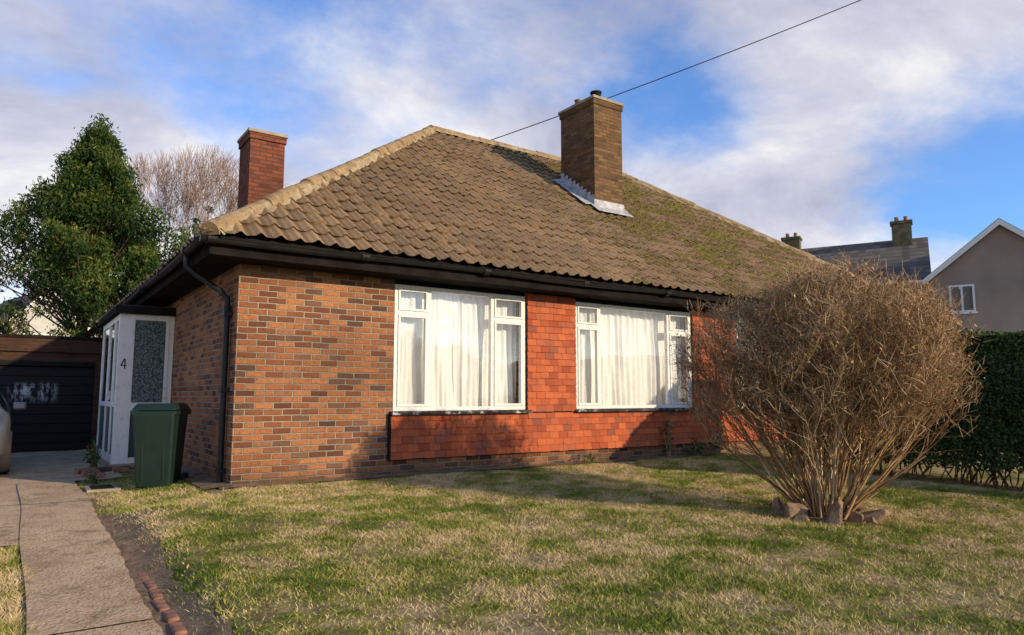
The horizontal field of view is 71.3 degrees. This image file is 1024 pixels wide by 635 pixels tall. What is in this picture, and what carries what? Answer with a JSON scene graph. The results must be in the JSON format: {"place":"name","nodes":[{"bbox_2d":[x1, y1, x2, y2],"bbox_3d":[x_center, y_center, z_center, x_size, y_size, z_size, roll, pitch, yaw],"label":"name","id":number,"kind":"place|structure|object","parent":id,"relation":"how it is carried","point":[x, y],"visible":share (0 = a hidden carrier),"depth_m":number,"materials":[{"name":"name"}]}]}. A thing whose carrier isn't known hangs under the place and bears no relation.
{"place":"outdoors","nodes":[
{"label":"outdoors","id":0,"kind":"place"},
{"bbox_2d":[0,453,21,545],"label":"driveway","id":1,"kind":"structure","parent":0,"point":[10,510],"depth_m":7.36,"materials":[{"name":"concrete"}]},
{"bbox_2d":[0,391,26,473],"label":"parked car","id":2,"kind":"object","parent":1,"relation":"on","point":[5,434],"visible":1,"depth_m":10.31,"materials":[{"name":"paint"}]},
{"bbox_2d":[0,541,40,634],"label":"lawn grass","id":3,"kind":"structure","parent":0,"point":[8,628],"depth_m":4.59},
{"bbox_2d":[17,449,122,482],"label":"porch apron paving","id":4,"kind":"structure","parent":0,"point":[46,466],"depth_m":11.54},
{"bbox_2d":[17,480,163,634],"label":"garden path","id":5,"kind":"structure","parent":0,"point":[76,582],"depth_m":5.03,"materials":[{"name":"concrete"}]},
{"bbox_2d":[83,436,101,467],"bbox_3d":[-6.556,2.123,11.175,0.264,0.532,0.288,4,-8,-35],"label":"porch plant","id":6,"kind":"object","parent":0,"point":[92,456],"visible":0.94,"depth_m":11.15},
{"bbox_2d":[0,447,1023,634],"bbox_3d":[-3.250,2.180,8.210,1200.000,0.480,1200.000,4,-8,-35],"label":"ground","id":7,"kind":"structure","parent":0,"point":[935,475],"depth_m":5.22,"materials":[{"name":"green plant"}]},
{"bbox_2d":[0,303,50,335],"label":"garden bush","id":8,"kind":"object","parent":7,"relation":"on","point":[6,328],"visible":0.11,"depth_m":19.37,"materials":[{"name":"green plant"}]},
{"bbox_2d":[0,297,75,335],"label":"walls","id":9,"kind":"structure","parent":7,"relation":"on","point":[39,324],"depth_m":44.16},
{"bbox_2d":[0,294,32,322],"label":"roof slope","id":10,"kind":"structure","parent":9,"relation":"on","point":[20,299],"depth_m":46.69,"materials":[{"name":"tile"}]},
{"bbox_2d":[0,334,102,452],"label":"garage","id":11,"kind":"structure","parent":7,"relation":"on","point":[53,382],"depth_m":14.91,"materials":[{"name":"brick"}]},
{"bbox_2d":[0,386,92,394],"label":"door panel","id":12,"kind":"structure","parent":11,"relation":"in","point":[6,390],"depth_m":14.87,"materials":[{"name":"paint"}]},
{"bbox_2d":[0,376,93,385],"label":"door panel","id":13,"kind":"structure","parent":11,"relation":"in","point":[4,380],"depth_m":14.88,"materials":[{"name":"paint"}]},
{"bbox_2d":[0,366,93,376],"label":"door panel","id":14,"kind":"structure","parent":11,"relation":"in","point":[4,370],"depth_m":14.90,"materials":[{"name":"paint"}]},
{"bbox_2d":[3,395,92,404],"bbox_3d":[-10.503,1.655,14.311,3.630,0.190,0.036,4,-8,-35],"label":"door panel","id":15,"kind":"structure","parent":11,"relation":"in","point":[29,399],"depth_m":14.89,"materials":[{"name":"paint"}]},
{"bbox_2d":[11,442,89,452],"bbox_3d":[-10.502,2.629,14.201,3.630,0.190,0.040,4,-8,-35],"label":"door panel","id":16,"kind":"structure","parent":11,"relation":"in","point":[64,446],"depth_m":14.80,"materials":[{"name":"paint"}]},
{"bbox_2d":[9,405,91,414],"bbox_3d":[-10.502,1.850,14.288,3.630,0.190,0.040,4,-8,-35],"label":"door panel","id":17,"kind":"structure","parent":11,"relation":"in","point":[31,409],"depth_m":14.92,"materials":[{"name":"paint"}]},
{"bbox_2d":[12,432,89,443],"bbox_3d":[-10.503,2.435,14.224,3.630,0.190,0.036,4,-8,-35],"label":"door panel","id":18,"kind":"structure","parent":11,"relation":"in","point":[46,437],"depth_m":14.84,"materials":[{"name":"paint"}]},
{"bbox_2d":[11,423,90,433],"bbox_3d":[-10.502,2.240,14.244,3.630,0.190,0.040,4,-8,-35],"label":"door panel","id":19,"kind":"structure","parent":11,"relation":"in","point":[71,427],"depth_m":14.85,"materials":[{"name":"paint"}]},
{"bbox_2d":[11,414,90,423],"bbox_3d":[-10.503,2.045,14.268,3.630,0.190,0.036,4,-8,-35],"label":"door panel","id":20,"kind":"structure","parent":11,"relation":"in","point":[39,418],"depth_m":14.87,"materials":[{"name":"paint"}]},
{"bbox_2d":[45,274,138,337],"bbox_3d":[-11.581,1.132,21.137,3.910,4.963,3.352,4,-8,-35],"label":"garden bush","id":21,"kind":"object","parent":7,"relation":"on","point":[132,285],"visible":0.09,"depth_m":20.61,"materials":[{"name":"green plant"}]},
{"bbox_2d":[82,470,103,484],"bbox_3d":[-5.477,2.118,9.341,0.239,0.252,0.220,2,-7,-18],"label":"border weed","id":22,"kind":"object","parent":7,"relation":"on","point":[93,478],"visible":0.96,"depth_m":9.32,"materials":[{"name":"green plant"}]},
{"bbox_2d":[0,113,189,336],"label":"evergreen tree","id":23,"kind":"object","parent":7,"relation":"on","point":[91,197],"visible":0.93,"depth_m":21.47,"materials":[{"name":"green plant"}]},
{"bbox_2d":[83,484,120,492],"bbox_3d":[-5.051,2.118,8.795,0.360,0.072,0.500,4,-8,-35],"label":"drain cover","id":24,"kind":"object","parent":7,"relation":"on","point":[100,488],"visible":0.8,"depth_m":8.68,"materials":[{"name":"concrete"}]},
{"bbox_2d":[96,304,175,471],"bbox_3d":[-6.577,1.293,12.273,0.957,2.780,3.070,4,-8,-35],"label":"porch","id":25,"kind":"object","parent":7,"relation":"on","point":[137,354],"visible":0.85,"depth_m":11.52,"materials":[{"name":"plastic"}]},
{"bbox_2d":[74,463,134,477],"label":"loose bricks","id":26,"kind":"object","parent":25,"relation":"on","point":[94,470],"visible":0.79,"depth_m":10.41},
{"bbox_2d":[77,475,214,514],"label":"lawn grass","id":27,"kind":"structure","parent":7,"relation":"on","point":[125,480],"depth_m":8.14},
{"bbox_2d":[94,493,206,634],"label":"gravel","id":28,"kind":"structure","parent":7,"relation":"on","point":[144,551],"depth_m":4.91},
{"bbox_2d":[85,492,232,634],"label":"soil border","id":29,"kind":"object","parent":7,"relation":"on","point":[136,558],"visible":0.75,"depth_m":5.01,"materials":[{"name":"soil"}]},
{"bbox_2d":[130,403,191,489],"bbox_3d":[-4.370,1.608,8.900,0.526,1.070,0.664,1,-6,-7],"label":"wheelie bin","id":30,"kind":"object","parent":7,"relation":"on","point":[159,431],"visible":0.84,"depth_m":8.63,"materials":[{"name":"green plastic"}]},
{"bbox_2d":[137,572,186,634],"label":"brick edging","id":31,"kind":"object","parent":7,"relation":"on","point":[175,628],"visible":0.78,"depth_m":4.33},
{"bbox_2d":[156,205,213,258],"bbox_3d":[-12.924,-0.169,29.358,4.181,9.099,3.676,-4,-7,31],"label":"evergreen tree","id":32,"kind":"object","parent":7,"relation":"on","point":[195,229],"visible":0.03,"depth_m":29.17,"materials":[{"name":"green plant"}]},
{"bbox_2d":[147,267,233,480],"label":"wall side","id":33,"kind":"structure","parent":7,"relation":"on","point":[197,355],"depth_m":9.84,"materials":[{"name":"brick"}]},
{"bbox_2d":[183,256,230,482],"bbox_3d":[-3.696,0.667,8.543,0.567,2.840,0.081,1,-6,-7],"label":"downpipe","id":34,"kind":"object","parent":33,"relation":"attached to","point":[225,345],"visible":0.83,"depth_m":8.56,"materials":[{"name":"black paint"}]},
{"bbox_2d":[181,465,231,489],"bbox_3d":[-4.458,2.097,9.702,0.300,0.038,4.000,4,-8,-35],"label":"soil bed","id":35,"kind":"object","parent":7,"relation":"on","point":[204,481],"visible":0.46,"depth_m":8.76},
{"bbox_2d":[128,143,287,250],"bbox_3d":[-13.629,-1.399,29.682,7.211,11.623,7.527,-3,-7,25],"label":"bare tree","id":36,"kind":"object","parent":7,"relation":"on","point":[197,195],"visible":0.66,"depth_m":30.02,"materials":[{"name":"plant"}]},
{"bbox_2d":[225,264,392,483],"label":"wall front","id":37,"kind":"structure","parent":7,"relation":"on","point":[310,376],"depth_m":8.87,"materials":[{"name":"brick"}]},
{"bbox_2d":[387,414,390,460],"bbox_3d":[-1.613,1.576,9.384,0.021,0.600,0.062,4,-8,-35],"label":"tile edge board","id":38,"kind":"object","parent":37,"relation":"attached to","point":[389,441],"visible":1,"depth_m":9.37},
{"bbox_2d":[210,231,959,326],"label":"roof deck","id":39,"kind":"structure","parent":37,"relation":"on","point":[283,241],"depth_m":9.74,"materials":[{"name":"black paint"}]},
{"bbox_2d":[96,236,205,327],"bbox_3d":[-6.788,-0.312,12.733,0.120,0.101,11.830,4,-8,-35],"label":"gutter side","id":40,"kind":"object","parent":39,"relation":"attached to","point":[194,245],"visible":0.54,"depth_m":9.55,"materials":[{"name":"black paint"}]},
{"bbox_2d":[99,227,207,319],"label":"roof","id":41,"kind":"structure","parent":39,"relation":"on","point":[168,260],"depth_m":10.22,"materials":[{"name":"tile"}]},
{"bbox_2d":[102,243,210,331],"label":"fascia side","id":42,"kind":"structure","parent":39,"relation":"attached to","point":[200,254],"depth_m":9.76,"materials":[{"name":"black paint"}]},
{"bbox_2d":[237,127,288,208],"bbox_3d":[-4.758,-2.171,13.490,0.730,2.535,0.850,4,-8,-35],"label":"side chimney","id":43,"kind":"object","parent":39,"relation":"attached to","point":[261,164],"visible":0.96,"depth_m":13.26,"materials":[{"name":"red brick"}]},
{"bbox_2d":[200,126,431,234],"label":"hip tiles","id":44,"kind":"object","parent":39,"relation":"on","point":[226,220],"visible":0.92,"depth_m":9.81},
{"bbox_2d":[220,128,434,234],"bbox_3d":[-2.619,-2.665,12.283,8.411,4.431,0.315,32,-32,-78],"label":"hip tiles bedding","id":45,"kind":"object","parent":39,"relation":"on","point":[308,189],"visible":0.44,"depth_m":10.14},
{"bbox_2d":[141,254,936,333],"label":"soffit","id":46,"kind":"structure","parent":39,"relation":"attached to","point":[211,267],"depth_m":9.95,"materials":[{"name":"black paint"}]},
{"bbox_2d":[199,235,965,329],"bbox_3d":[4.007,-0.285,12.955,18.090,0.100,0.120,4,-8,-35],"label":"gutter front","id":47,"kind":"object","parent":39,"relation":"attached to","point":[250,244],"visible":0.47,"depth_m":9.47,"materials":[{"name":"black paint"}]},
{"bbox_2d":[209,131,957,321],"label":"roof front","id":48,"kind":"structure","parent":39,"relation":"on","point":[438,195],"depth_m":12.88,"materials":[{"name":"tile"}]},
{"bbox_2d":[553,173,625,210],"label":"flashing soakers","id":49,"kind":"object","parent":48,"relation":"on","point":[576,190],"visible":0.51,"depth_m":15.82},
{"bbox_2d":[592,199,632,216],"bbox_3d":[2.190,-2.377,15.507,1.020,0.315,0.250,4,-8,-35],"label":"flashing apron","id":50,"kind":"object","parent":48,"relation":"on","point":[606,206],"visible":1,"depth_m":15.55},
{"bbox_2d":[209,243,957,330],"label":"fascia front","id":51,"kind":"structure","parent":39,"relation":"attached to","point":[297,258],"depth_m":9.57,"materials":[{"name":"black paint"}]},
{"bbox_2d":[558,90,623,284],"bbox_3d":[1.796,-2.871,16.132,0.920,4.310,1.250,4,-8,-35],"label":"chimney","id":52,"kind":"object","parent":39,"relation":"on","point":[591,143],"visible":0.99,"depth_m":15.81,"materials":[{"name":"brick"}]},
{"bbox_2d":[623,176,865,280],"bbox_3d":[7.218,-1.909,19.083,0.314,4.431,8.411,32,-32,-78],"label":"hip tiles bedding","id":53,"kind":"object","parent":39,"relation":"on","point":[719,217],"visible":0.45,"depth_m":19.31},
{"bbox_2d":[625,174,961,326],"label":"hip tiles","id":54,"kind":"object","parent":39,"relation":"on","point":[707,211],"visible":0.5,"depth_m":19.30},
{"bbox_3d":[-1.101,-1.768,20.544,17.950,4.437,6.019,4,-8,-35],"label":"roof back","id":55,"kind":"object","parent":39,"relation":"on","visible":0},
{"bbox_2d":[434,129,625,175],"bbox_3d":[0.617,-4.168,18.325,6.090,0.115,0.314,4,-8,-35],"label":"ridge tiles bedding","id":56,"kind":"object","parent":55,"relation":"on","point":[517,148],"visible":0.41,"depth_m":17.74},
{"bbox_2d":[430,125,625,175],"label":"ridge tiles","id":57,"kind":"object","parent":56,"relation":"on","point":[487,141],"visible":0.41,"depth_m":17.33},
{"bbox_2d":[218,452,722,488],"bbox_3d":[0.240,2.190,10.516,8.650,0.023,0.220,4,-8,-35],"label":"soil bed","id":58,"kind":"object","parent":7,"relation":"on","point":[380,475],"visible":0.97,"depth_m":9.58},
{"bbox_2d":[661,410,678,455],"bbox_3d":[2.699,1.994,12.281,0.366,0.801,0.215,4,-8,-35],"label":"climbing weed","id":59,"kind":"object","parent":58,"relation":"on","point":[667,433],"visible":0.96,"depth_m":12.23,"materials":[{"name":"green plant"}]},
{"bbox_2d":[683,438,704,455],"bbox_3d":[3.208,2.253,12.493,0.528,0.358,0.255,4,-8,-35],"label":"border weed","id":60,"kind":"object","parent":58,"relation":"on","point":[696,449],"visible":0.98,"depth_m":12.47,"materials":[{"name":"green plant"}]},
{"bbox_2d":[141,459,1021,632],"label":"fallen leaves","id":61,"kind":"object","parent":7,"relation":"on","point":[696,542],"visible":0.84,"depth_m":5.89,"materials":[{"name":"brown plant"}]},
{"bbox_2d":[389,412,788,473],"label":"plinth","id":62,"kind":"structure","parent":7,"relation":"on","point":[429,464],"depth_m":10.78,"materials":[{"name":"brick"}]},
{"bbox_2d":[391,279,394,411],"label":"wall pier","id":63,"kind":"structure","parent":62,"relation":"on","point":[392,345],"depth_m":9.57,"materials":[{"name":"brick"}]},
{"bbox_2d":[389,410,531,414],"bbox_3d":[-0.677,1.336,10.070,2.270,0.045,0.175,4,-8,-35],"label":"window sill","id":64,"kind":"structure","parent":62,"relation":"on","point":[454,412],"depth_m":9.93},
{"bbox_2d":[393,406,524,410],"bbox_3d":[-0.710,1.288,10.123,2.170,0.055,0.070,4,-8,-35],"label":"frame bottom","id":65,"kind":"object","parent":64,"relation":"on","point":[454,408],"visible":1,"depth_m":10.07,"materials":[{"name":"white paint"}]},
{"bbox_2d":[396,404,426,406],"bbox_3d":[-1.365,1.188,9.656,0.446,0.036,0.063,4,-8,-35],"label":"sash","id":66,"kind":"object","parent":65,"relation":"on","point":[411,405],"visible":1,"depth_m":9.62,"materials":[{"name":"white paint"}]},
{"bbox_2d":[396,317,400,403],"bbox_3d":[-1.533,0.574,9.607,0.036,1.172,0.062,4,-8,-35],"label":"sash","id":67,"kind":"object","parent":66,"relation":"on","point":[398,361],"visible":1,"depth_m":9.58,"materials":[{"name":"white paint"}]},
{"bbox_2d":[427,291,430,406],"bbox_3d":[-1.166,0.431,9.899,0.056,1.598,0.068,4,-8,-35],"label":"mullion","id":68,"kind":"object","parent":65,"relation":"on","point":[429,349],"visible":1,"depth_m":9.87,"materials":[{"name":"white paint"}]},
{"bbox_2d":[393,284,524,406],"bbox_3d":[-0.710,0.438,10.217,2.170,1.654,0.070,4,-8,-35],"label":"window","id":69,"kind":"structure","parent":65,"relation":"on","point":[448,291],"depth_m":10.02,"materials":[{"name":"white paint"}]},
{"bbox_2d":[422,319,427,403],"bbox_3d":[-1.197,0.600,9.839,0.036,1.172,0.062,4,-8,-35],"label":"sash","id":70,"kind":"object","parent":69,"relation":"attached to","point":[425,339],"visible":1,"depth_m":9.82,"materials":[{"name":"white paint"}]},
{"bbox_2d":[488,297,493,405],"bbox_3d":[-0.308,0.497,10.492,0.056,1.598,0.068,4,-8,-35],"label":"mullion","id":71,"kind":"object","parent":65,"relation":"on","point":[490,351],"visible":1,"depth_m":10.47,"materials":[{"name":"white paint"}]},
{"bbox_2d":[494,403,522,405],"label":"sash","id":72,"kind":"object","parent":65,"relation":"on","point":[508,404],"visible":1,"depth_m":10.53,"materials":[{"name":"white paint"}]},
{"bbox_2d":[494,323,496,403],"bbox_3d":[-0.258,0.672,10.488,0.036,1.172,0.062,4,-8,-35],"label":"sash","id":73,"kind":"object","parent":72,"relation":"on","point":[495,339],"visible":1,"depth_m":10.47,"materials":[{"name":"white paint"}]},
{"bbox_2d":[519,325,522,402],"bbox_3d":[0.132,0.702,10.757,0.036,1.172,0.062,4,-8,-35],"label":"sash","id":74,"kind":"object","parent":72,"relation":"on","point":[520,363],"visible":1,"depth_m":10.74,"materials":[{"name":"white paint"}]},
{"bbox_2d":[516,293,574,412],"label":"wall pier","id":75,"kind":"structure","parent":62,"relation":"on","point":[517,358],"depth_m":10.91,"materials":[{"name":"clay tile"}]},
{"bbox_2d":[395,280,523,295],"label":"lintel","id":76,"kind":"structure","parent":75,"relation":"attached to","point":[457,288],"depth_m":10.25,"materials":[{"name":"black paint"}]},
{"bbox_2d":[399,291,459,406],"bbox_3d":[-1.213,0.451,10.033,1.110,1.660,0.069,4,-8,-35],"label":"curtain","id":77,"kind":"object","parent":76,"relation":"hanging from","point":[442,385],"visible":0.58,"depth_m":10.10,"materials":[{"name":"fabric"}]},
{"bbox_2d":[453,294,515,405],"bbox_3d":[-0.401,0.519,10.648,1.140,1.660,0.072,4,-8,-35],"label":"curtain","id":78,"kind":"object","parent":76,"relation":"hanging from","point":[473,368],"visible":0.76,"depth_m":10.63,"materials":[{"name":"fabric"}]},
{"bbox_2d":[391,294,830,459],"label":"hung tiles","id":79,"kind":"object","parent":75,"relation":"attached to","point":[551,367],"visible":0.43,"depth_m":10.98,"materials":[{"name":"tile"}]},
{"bbox_2d":[575,298,688,312],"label":"lintel","id":80,"kind":"structure","parent":75,"relation":"attached to","point":[628,305],"depth_m":12.18,"materials":[{"name":"black paint"}]},
{"bbox_2d":[579,308,631,404],"bbox_3d":[1.484,0.658,11.901,1.385,1.660,0.068,4,-8,-35],"label":"curtain","id":81,"kind":"object","parent":80,"relation":"hanging from","point":[615,357],"visible":0.57,"depth_m":12.00,"materials":[{"name":"fabric"}]},
{"bbox_2d":[630,311,681,404],"bbox_3d":[2.524,0.744,12.668,1.415,1.660,0.075,4,-8,-35],"label":"curtain","id":82,"kind":"object","parent":80,"relation":"hanging from","point":[647,366],"visible":0.7,"depth_m":12.61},
{"bbox_2d":[391,438,786,460],"bbox_3d":[3.749,2.276,13.078,13.050,0.025,0.030,4,-8,-35],"label":"tile batten base","id":83,"kind":"object","parent":62,"relation":"attached to","point":[536,452],"visible":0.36,"depth_m":10.63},
{"bbox_2d":[573,408,698,411],"bbox_3d":[2.135,1.552,12.014,2.820,0.045,0.175,4,-8,-35],"label":"window sill","id":84,"kind":"structure","parent":62,"relation":"on","point":[631,409],"depth_m":11.86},
{"bbox_2d":[576,404,691,408],"bbox_3d":[2.102,1.504,12.067,2.720,0.055,0.070,4,-8,-35],"label":"frame bottom","id":85,"kind":"object","parent":84,"relation":"on","point":[622,406],"visible":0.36,"depth_m":11.89,"materials":[{"name":"white paint"}]},
{"bbox_2d":[578,403,598,404],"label":"sash","id":86,"kind":"object","parent":85,"relation":"on","point":[588,403],"visible":0.91,"depth_m":11.40,"materials":[{"name":"white paint"}]},
{"bbox_2d":[577,329,579,402],"bbox_3d":[1.053,0.773,11.394,0.036,1.172,0.062,4,-8,-35],"label":"sash","id":87,"kind":"object","parent":86,"relation":"on","point":[578,341],"visible":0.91,"depth_m":11.38,"materials":[{"name":"white paint"}]},
{"bbox_2d":[594,331,598,402],"bbox_3d":[1.381,0.798,11.621,0.036,1.172,0.062,4,-8,-35],"label":"sash","id":88,"kind":"object","parent":86,"relation":"on","point":[596,367],"visible":1,"depth_m":11.60,"materials":[{"name":"white paint"}]},
{"bbox_2d":[598,307,601,404],"bbox_3d":[1.412,0.629,11.681,0.056,1.598,0.068,4,-8,-35],"label":"mullion","id":89,"kind":"object","parent":85,"relation":"on","point":[599,335],"visible":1,"depth_m":11.66,"materials":[{"name":"white paint"}]},
{"bbox_2d":[575,302,691,404],"bbox_3d":[2.102,0.654,12.161,2.720,1.654,0.070,4,-8,-35],"label":"window","id":90,"kind":"structure","parent":85,"relation":"on","point":[629,308],"depth_m":12.00,"materials":[{"name":"white paint"}]},
{"bbox_2d":[664,314,670,404],"bbox_3d":[2.734,0.730,12.595,0.056,1.598,0.068,4,-8,-35],"label":"mullion","id":91,"kind":"object","parent":85,"relation":"on","point":[667,363],"visible":1,"depth_m":12.57,"materials":[{"name":"white paint"}]},
{"bbox_2d":[671,402,690,403],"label":"sash","id":92,"kind":"object","parent":85,"relation":"on","point":[679,403],"visible":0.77,"depth_m":12.60,"materials":[{"name":"white paint"}]},
{"bbox_2d":[669,336,672,401],"bbox_3d":[2.783,0.906,12.590,0.036,1.172,0.062,4,-8,-35],"label":"sash","id":93,"kind":"object","parent":92,"relation":"on","point":[671,396],"visible":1,"depth_m":12.56,"materials":[{"name":"white paint"}]},
{"bbox_2d":[680,310,724,409],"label":"wall pier","id":94,"kind":"structure","parent":62,"relation":"on","point":[682,321],"depth_m":13.03,"materials":[{"name":"tile"}]},
{"bbox_2d":[709,430,727,454],"bbox_3d":[3.672,2.192,12.728,0.504,0.518,0.324,4,-8,-35],"label":"border weed","id":95,"kind":"object","parent":7,"relation":"on","point":[717,451],"visible":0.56,"depth_m":12.72,"materials":[{"name":"green plant"}]},
{"bbox_2d":[773,510,872,523],"bbox_3d":[3.209,2.018,7.306,1.000,0.059,1.000,4,-8,-35],"label":"soil bed","id":96,"kind":"object","parent":7,"relation":"on","point":[816,518],"visible":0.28,"depth_m":7.06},
{"bbox_2d":[772,497,889,525],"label":"rockery stones","id":97,"kind":"object","parent":96,"relation":"on","point":[797,512],"visible":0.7,"depth_m":6.97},
{"bbox_2d":[665,247,998,519],"bbox_3d":[3.329,0.704,7.407,3.076,2.736,3.113,4,-8,-35],"label":"bare shrub","id":98,"kind":"object","parent":96,"relation":"on","point":[893,358],"visible":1,"depth_m":6.87,"materials":[{"name":"brown plant"}]},
{"bbox_2d":[786,328,1023,490],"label":"privet hedge","id":99,"kind":"object","parent":7,"relation":"on","point":[999,420],"visible":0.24,"depth_m":9.42,"materials":[{"name":"green plant"}]},
{"bbox_2d":[899,283,926,300],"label":"walls","id":100,"kind":"structure","parent":7,"relation":"on","point":[913,288],"depth_m":31.57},
{"bbox_2d":[801,237,930,282],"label":"roof slope","id":101,"kind":"structure","parent":100,"relation":"on","point":[916,254],"depth_m":34.02,"materials":[{"name":"tile"}]},
{"bbox_2d":[782,239,801,249],"bbox_3d":[14.746,-2.853,37.528,0.850,2.400,0.600,-4,-7,30],"label":"chimney stack","id":102,"kind":"object","parent":101,"relation":"on","point":[795,243],"visible":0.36,"depth_m":37.32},
{"bbox_2d":[891,223,912,246],"bbox_3d":[18.969,-3.247,34.666,0.850,2.550,0.600,-4,-7,30],"label":"chimney stack","id":103,"kind":"object","parent":101,"relation":"on","point":[902,234],"visible":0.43,"depth_m":34.49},
{"bbox_2d":[927,225,1023,331],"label":"walls","id":104,"kind":"structure","parent":7,"relation":"on","point":[990,266],"depth_m":29.20,"materials":[{"name":"paint"}]},
{"bbox_2d":[949,284,975,312],"bbox_3d":[18.690,-0.784,29.663,0.900,1.150,0.070,-4,-7,30],"label":"window frame","id":105,"kind":"object","parent":104,"relation":"attached to","point":[962,301],"visible":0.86,"depth_m":29.60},
{"bbox_2d":[951,287,961,310],"bbox_3d":[18.493,-0.777,29.732,0.330,0.990,0.015,-4,-7,30],"label":"window pane","id":106,"kind":"object","parent":105,"relation":"in","point":[955,291],"visible":0.79,"depth_m":29.73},
{"bbox_2d":[963,286,973,309],"bbox_3d":[18.849,-0.799,29.529,0.330,0.990,0.015,-4,-7,30],"label":"window pane","id":107,"kind":"object","parent":105,"relation":"in","point":[968,297],"visible":1,"depth_m":29.52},
{"bbox_2d":[926,218,998,276],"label":"roof slope","id":108,"kind":"structure","parent":104,"relation":"on","point":[967,243],"depth_m":29.55,"materials":[{"name":"stone"}]},
{"bbox_2d":[922,219,998,284],"bbox_3d":[18.608,-2.683,29.680,2.850,2.552,0.038,-4,-7,30],"label":"bargeboard","id":109,"kind":"object","parent":108,"relation":"attached to","point":[975,240],"visible":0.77,"depth_m":29.64,"materials":[{"name":"white paint"}]},
{"bbox_2d":[0,0,1023,303],"label":"sky","id":110,"kind":"structure","parent":0,"point":[831,128],"materials":[{"name":"blue"}]},
{"bbox_2d":[491,0,860,139],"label":"overhead wire","id":111,"kind":"object","parent":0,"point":[692,66],"visible":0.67,"depth_m":18.28,"materials":[{"name":"black rubber"}]},
{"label":"roof slope","id":112,"kind":"object","parent":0,"visible":0},
{"bbox_2d":[999,219,1023,236],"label":"bargeboard","id":113,"kind":"object","parent":112,"relation":"attached to","point":[1011,228],"visible":1,"depth_m":28.86,"materials":[{"name":"white paint"}]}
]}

